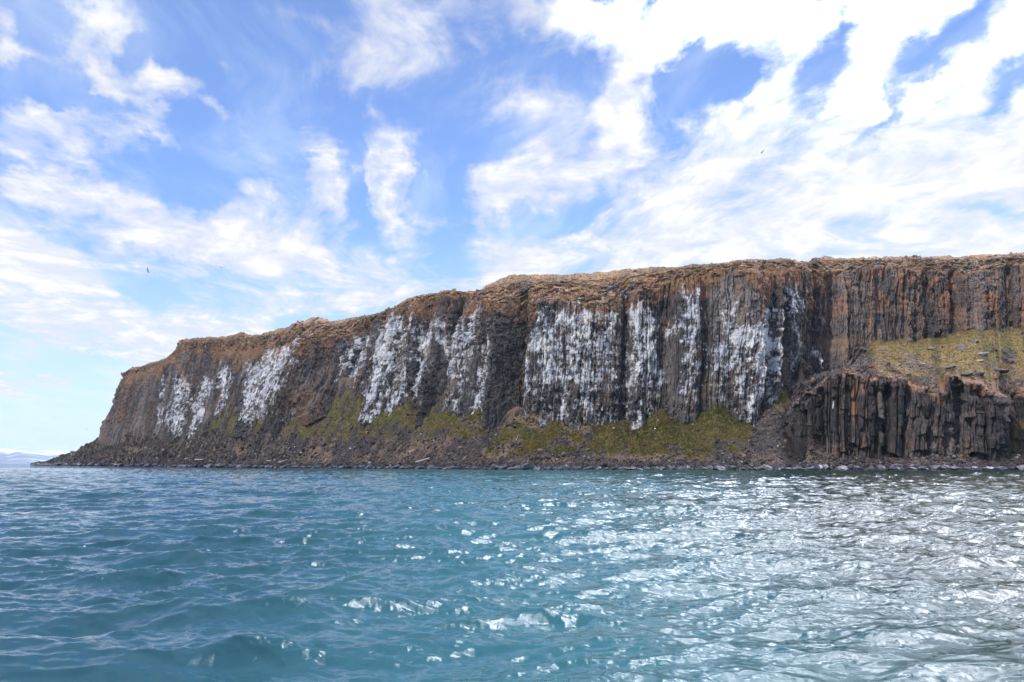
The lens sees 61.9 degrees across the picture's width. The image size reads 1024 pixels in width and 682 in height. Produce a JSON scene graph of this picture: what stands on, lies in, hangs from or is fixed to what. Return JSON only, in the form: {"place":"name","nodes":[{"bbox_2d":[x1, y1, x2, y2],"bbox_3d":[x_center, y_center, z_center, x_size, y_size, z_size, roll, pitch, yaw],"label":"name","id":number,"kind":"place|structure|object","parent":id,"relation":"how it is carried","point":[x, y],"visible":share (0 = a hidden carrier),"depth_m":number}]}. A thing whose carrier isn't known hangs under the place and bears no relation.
{"place":"outdoors","nodes":[
{"label":"outdoors","id":0,"kind":"place"},
{"bbox_2d":[0,448,58,462],"bbox_3d":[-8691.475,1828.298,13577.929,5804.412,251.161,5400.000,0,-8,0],"label":"mountain","id":1,"kind":"structure","parent":0,"point":[12,456],"depth_m":12292.27},
{"bbox_2d":[37,450,69,454],"bbox_3d":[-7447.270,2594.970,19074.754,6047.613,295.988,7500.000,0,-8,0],"label":"mountain","id":2,"kind":"structure","parent":0,"point":[58,452],"depth_m":17668.81},
{"bbox_2d":[0,463,1023,681],"bbox_3d":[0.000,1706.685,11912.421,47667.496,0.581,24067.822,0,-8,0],"label":"water","id":3,"kind":"structure","parent":0,"point":[152,574],"depth_m":13.06},
{"bbox_2d":[513,465,520,469],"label":"boulder","id":4,"kind":"object","parent":3,"relation":"in","point":[517,467],"visible":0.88,"depth_m":213.81},
{"bbox_2d":[814,464,823,469],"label":"boulder","id":5,"kind":"object","parent":3,"relation":"in","point":[819,467],"visible":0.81,"depth_m":200.63},
{"bbox_2d":[878,466,885,469],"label":"boulder","id":6,"kind":"object","parent":3,"relation":"in","point":[881,467],"visible":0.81,"depth_m":201.87},
{"bbox_2d":[0,0,1023,451],"label":"sky","id":7,"kind":"structure","parent":0,"point":[336,159]},
{"bbox_2d":[57,361,1023,469],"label":"scree slope","id":8,"kind":"structure","parent":0,"point":[345,381],"depth_m":238.09},
{"bbox_2d":[91,390,787,460],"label":"grass","id":9,"kind":"structure","parent":8,"relation":"on","point":[610,430],"depth_m":225.45},
{"bbox_2d":[498,465,507,469],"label":"boulder","id":10,"kind":"object","parent":8,"relation":"on","point":[502,467],"visible":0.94,"depth_m":217.22},
{"bbox_2d":[30,377,1023,469],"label":"scree","id":11,"kind":"structure","parent":8,"relation":"on","point":[732,461],"depth_m":241.56},
{"bbox_2d":[59,463,1019,469],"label":"shingle","id":12,"kind":"object","parent":8,"relation":"on","point":[739,466],"visible":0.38,"depth_m":212.09},
{"bbox_2d":[215,463,225,467],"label":"boulder","id":13,"kind":"object","parent":12,"relation":"on","point":[219,465],"visible":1,"depth_m":327.05},
{"bbox_2d":[236,464,245,467],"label":"boulder","id":14,"kind":"object","parent":12,"relation":"on","point":[240,465],"visible":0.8,"depth_m":312.14},
{"bbox_2d":[491,464,498,468],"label":"boulder","id":15,"kind":"object","parent":12,"relation":"on","point":[493,466],"visible":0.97,"depth_m":217.83},
{"bbox_2d":[521,463,532,469],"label":"boulder","id":16,"kind":"object","parent":12,"relation":"on","point":[526,466],"visible":0.88,"depth_m":211.88},
{"bbox_2d":[562,465,569,469],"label":"boulder","id":17,"kind":"object","parent":12,"relation":"on","point":[565,467],"visible":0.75,"depth_m":207.52},
{"bbox_2d":[714,465,725,469],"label":"boulder","id":18,"kind":"object","parent":12,"relation":"on","point":[718,467],"visible":0.84,"depth_m":202.64},
{"bbox_2d":[728,465,735,469],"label":"boulder","id":19,"kind":"object","parent":12,"relation":"on","point":[731,467],"visible":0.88,"depth_m":202.75},
{"bbox_2d":[822,464,828,469],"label":"boulder","id":20,"kind":"object","parent":12,"relation":"on","point":[826,466],"visible":0.56,"depth_m":202.69},
{"bbox_2d":[891,464,902,469],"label":"boulder","id":21,"kind":"object","parent":12,"relation":"on","point":[897,465],"visible":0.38,"depth_m":203.70},
{"bbox_2d":[940,464,949,469],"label":"boulder","id":22,"kind":"object","parent":12,"relation":"on","point":[945,467],"visible":0.82,"depth_m":202.36},
{"bbox_2d":[950,466,960,469],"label":"boulder","id":23,"kind":"object","parent":12,"relation":"on","point":[954,468],"visible":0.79,"depth_m":202.05},
{"bbox_2d":[683,465,690,469],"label":"boulder","id":24,"kind":"object","parent":8,"relation":"on","point":[687,467],"visible":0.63,"depth_m":204.65},
{"bbox_2d":[762,465,772,468],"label":"boulder","id":25,"kind":"object","parent":8,"relation":"on","point":[766,467],"visible":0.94,"depth_m":203.99},
{"bbox_2d":[835,465,848,469],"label":"boulder","id":26,"kind":"object","parent":8,"relation":"on","point":[842,467],"visible":0.7,"depth_m":201.96},
{"bbox_2d":[930,465,940,469],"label":"boulder","id":27,"kind":"object","parent":8,"relation":"on","point":[935,467],"visible":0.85,"depth_m":202.41},
{"bbox_2d":[98,253,1023,448],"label":"cliff","id":28,"kind":"structure","parent":0,"point":[742,343],"depth_m":254.85},
{"bbox_2d":[121,252,1023,377],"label":"rubble","id":29,"kind":"object","parent":28,"relation":"on","point":[561,291],"visible":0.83,"depth_m":270.80},
{"bbox_2d":[121,252,1023,373],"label":"grass","id":30,"kind":"structure","parent":28,"relation":"on","point":[624,279],"depth_m":271.05},
{"bbox_2d":[785,326,1023,461],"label":"rock outcrop","id":31,"kind":"object","parent":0,"point":[844,413],"visible":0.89,"depth_m":218.36},
{"bbox_2d":[786,328,1023,414],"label":"rubble","id":32,"kind":"object","parent":31,"relation":"on","point":[908,373],"visible":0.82,"depth_m":225.24},
{"bbox_2d":[867,326,1023,386],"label":"grass","id":33,"kind":"structure","parent":31,"relation":"on","point":[945,342],"depth_m":243.02},
{"bbox_2d":[945,365,955,368],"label":"boulder","id":34,"kind":"object","parent":31,"relation":"on","point":[949,366],"visible":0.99,"depth_m":227.36},
{"bbox_2d":[961,370,973,375],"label":"boulder","id":35,"kind":"object","parent":31,"relation":"on","point":[967,373],"visible":0.99,"depth_m":222.11},
{"bbox_2d":[975,371,984,375],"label":"boulder","id":36,"kind":"object","parent":31,"relation":"on","point":[979,373],"visible":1,"depth_m":222.70},
{"bbox_2d":[978,352,988,355],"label":"boulder","id":37,"kind":"object","parent":31,"relation":"on","point":[983,353],"visible":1,"depth_m":234.07},
{"bbox_2d":[993,368,1008,373],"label":"boulder","id":38,"kind":"object","parent":31,"relation":"on","point":[1002,370],"visible":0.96,"depth_m":228.12}
]}

